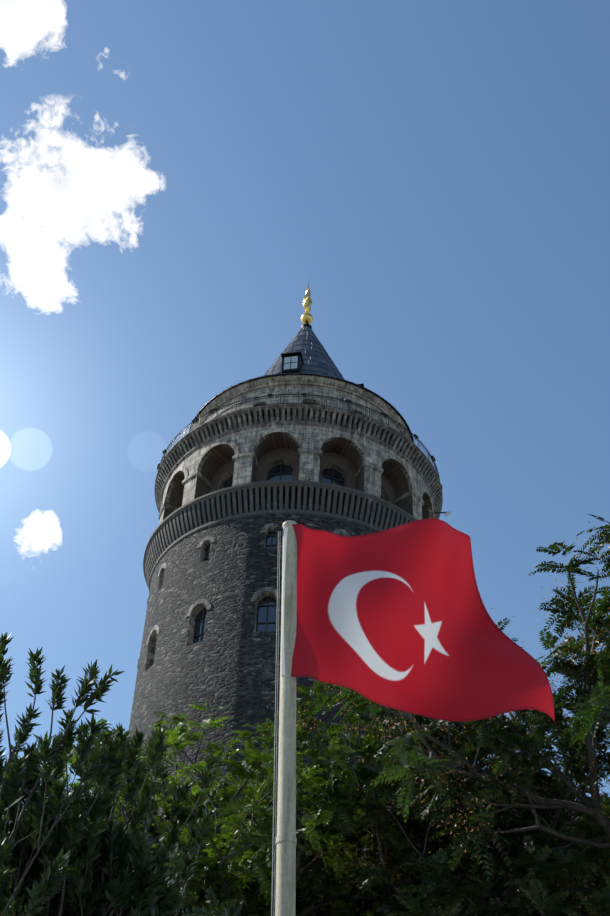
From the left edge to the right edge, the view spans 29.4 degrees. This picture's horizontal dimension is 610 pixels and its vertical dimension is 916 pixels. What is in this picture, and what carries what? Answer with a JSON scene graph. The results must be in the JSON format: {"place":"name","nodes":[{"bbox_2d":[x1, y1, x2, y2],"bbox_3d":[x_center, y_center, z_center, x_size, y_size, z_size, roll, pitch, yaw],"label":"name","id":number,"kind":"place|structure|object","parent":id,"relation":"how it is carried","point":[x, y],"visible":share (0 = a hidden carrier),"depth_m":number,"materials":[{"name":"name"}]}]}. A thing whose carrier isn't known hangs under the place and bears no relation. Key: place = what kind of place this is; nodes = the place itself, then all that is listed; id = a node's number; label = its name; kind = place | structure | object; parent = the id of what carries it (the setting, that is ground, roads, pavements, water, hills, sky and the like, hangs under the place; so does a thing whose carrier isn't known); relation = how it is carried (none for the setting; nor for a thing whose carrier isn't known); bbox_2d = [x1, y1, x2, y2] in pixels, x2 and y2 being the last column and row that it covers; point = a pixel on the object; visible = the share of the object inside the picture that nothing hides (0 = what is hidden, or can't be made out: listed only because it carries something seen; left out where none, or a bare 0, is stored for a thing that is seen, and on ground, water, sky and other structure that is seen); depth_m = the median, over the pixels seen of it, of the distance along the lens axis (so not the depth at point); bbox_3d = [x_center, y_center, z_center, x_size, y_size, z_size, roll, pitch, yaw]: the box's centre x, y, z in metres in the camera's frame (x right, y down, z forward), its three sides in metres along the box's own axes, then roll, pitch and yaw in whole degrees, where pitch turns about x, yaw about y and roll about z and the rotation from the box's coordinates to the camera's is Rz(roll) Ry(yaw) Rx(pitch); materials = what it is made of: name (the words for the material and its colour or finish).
{"place":"outdoors","nodes":[
{"label":"outdoors","id":0,"kind":"place"},
{"bbox_2d":[0,0,609,847],"label":"sky","id":1,"kind":"structure","parent":0,"point":[177,177],"materials":[{"name":"blue"}]},
{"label":"tower plinth pavement","id":2,"kind":"structure","parent":0,"visible":0},
{"bbox_2d":[128,491,432,853],"bbox_3d":[-1.287,22.721,54.529,17.400,41.100,17.400,3,-41,0],"label":"tower shaft","id":3,"kind":"object","parent":2,"relation":"on","point":[229,662],"visible":0.35,"depth_m":57.30,"materials":[{"name":"grey stone"}]},
{"bbox_2d":[155,531,276,825],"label":"windows","id":4,"kind":"structure","parent":3,"relation":"in","point":[266,613],"depth_m":57.72,"materials":[{"name":"black glass"}]},
{"bbox_2d":[137,523,350,667],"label":"window arches","id":5,"kind":"structure","parent":3,"relation":"attached to","point":[256,594],"depth_m":60.09,"materials":[{"name":"grey stone"}]},
{"bbox_2d":[143,480,416,590],"bbox_3d":[-0.627,7.597,67.523,17.700,1.800,17.700,3,-41,0],"label":"tower corbel ring","id":6,"kind":"object","parent":3,"relation":"on","point":[170,529],"visible":0.4,"depth_m":61.74,"materials":[{"name":"grey stone"}]},
{"bbox_2d":[160,425,432,522],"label":"arcade wall","id":7,"kind":"structure","parent":3,"relation":"on","point":[220,466],"depth_m":65.15,"materials":[{"name":"stone"}]},
{"bbox_2d":[158,448,423,519],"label":"arch capitals","id":8,"kind":"object","parent":7,"relation":"on","point":[207,482],"visible":0.08,"depth_m":64.64,"materials":[{"name":"grey stone"}]},
{"bbox_2d":[161,427,433,517],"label":"arches","id":9,"kind":"structure","parent":7,"relation":"on","point":[299,440],"depth_m":64.92,"materials":[{"name":"grey stone"}]},
{"bbox_2d":[155,404,442,518],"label":"cornice","id":10,"kind":"structure","parent":7,"relation":"on","point":[407,450],"depth_m":65.92,"materials":[{"name":"grey stone"}]},
{"bbox_2d":[157,392,441,486],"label":"tower balcony railing","id":11,"kind":"object","parent":10,"relation":"on","point":[348,401],"visible":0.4,"depth_m":66.27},
{"bbox_2d":[203,385,400,432],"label":"tower upper storey","id":12,"kind":"object","parent":10,"relation":"on","point":[311,388],"visible":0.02,"depth_m":68.81,"materials":[{"name":"grey stone"}]},
{"bbox_2d":[189,326,413,441],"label":"roof","id":13,"kind":"structure","parent":12,"relation":"on","point":[305,338],"depth_m":76.41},
{"bbox_2d":[301,284,312,328],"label":"finial","id":14,"kind":"object","parent":13,"relation":"on","point":[306,318],"visible":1,"depth_m":82.94,"materials":[{"name":"gold metal"}]},
{"bbox_2d":[281,351,363,386],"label":"tower dormers","id":15,"kind":"object","parent":13,"relation":"on","point":[292,362],"visible":0.19,"depth_m":74.13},
{"bbox_2d":[192,375,411,440],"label":"tower eave cornice","id":16,"kind":"structure","parent":12,"relation":"on","point":[313,380],"depth_m":69.29,"materials":[{"name":"grey stone"}]},
{"bbox_2d":[249,396,366,415],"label":"window arches","id":17,"kind":"structure","parent":12,"relation":"attached to","point":[300,400],"depth_m":68.22,"materials":[{"name":"grey stone"}]},
{"bbox_2d":[222,464,382,498],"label":"windows","id":18,"kind":"structure","parent":7,"relation":"in","point":[284,472],"depth_m":64.97,"materials":[{"name":"black glass"}]},
{"bbox_2d":[434,511,450,515],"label":"tower cctv","id":19,"kind":"object","parent":7,"relation":"attached to","point":[447,513],"visible":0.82,"depth_m":69.93,"materials":[{"name":"white metal"}]},
{"label":"ground","id":20,"kind":"structure","parent":0,"visible":0},
{"bbox_2d":[0,632,184,915],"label":"laurel tree","id":21,"kind":"object","parent":20,"relation":"on","point":[47,887],"visible":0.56,"depth_m":7.96,"materials":[{"name":"green plant"}]},
{"bbox_2d":[0,708,185,915],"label":"laurel tree","id":22,"kind":"object","parent":20,"relation":"on","point":[119,893],"visible":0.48,"depth_m":8.18,"materials":[{"name":"green plant"}]},
{"bbox_2d":[0,668,242,915],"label":"laurel tree","id":23,"kind":"object","parent":20,"relation":"on","point":[156,748],"visible":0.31,"depth_m":9.60,"materials":[{"name":"green plant"}]},
{"bbox_2d":[72,804,312,915],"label":"tree","id":24,"kind":"object","parent":20,"relation":"on","point":[202,890],"visible":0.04,"depth_m":21.51,"materials":[{"name":"green plant"}]},
{"bbox_2d":[22,700,445,915],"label":"bright tree","id":25,"kind":"object","parent":20,"relation":"on","point":[234,818],"visible":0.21,"depth_m":21.51,"materials":[{"name":"green plant"}]},
{"bbox_2d":[158,801,328,915],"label":"tree","id":26,"kind":"object","parent":20,"relation":"on","point":[254,890],"visible":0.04,"depth_m":24.45,"materials":[{"name":"green plant"}]},
{"bbox_2d":[174,675,609,915],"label":"ailanthus tree","id":27,"kind":"object","parent":20,"relation":"on","point":[431,890],"visible":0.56,"depth_m":21.42,"materials":[{"name":"green plant"}]},
{"bbox_2d":[241,821,578,915],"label":"tree","id":28,"kind":"object","parent":20,"relation":"on","point":[416,870],"depth_m":25.64,"materials":[{"name":"green plant"}]},
{"bbox_2d":[271,518,554,915],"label":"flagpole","id":29,"kind":"object","parent":20,"relation":"on","point":[398,618],"visible":1,"depth_m":13.45,"materials":[{"name":"fabric"}]},
{"bbox_2d":[318,514,609,915],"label":"ailanthus tree","id":30,"kind":"object","parent":20,"relation":"on","point":[593,671],"visible":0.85,"depth_m":20.24,"materials":[{"name":"green plant"}]},
{"bbox_2d":[343,715,609,915],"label":"ailanthus tree","id":31,"kind":"object","parent":20,"relation":"on","point":[569,905],"visible":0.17,"depth_m":22.63,"materials":[{"name":"green plant"}]}
]}

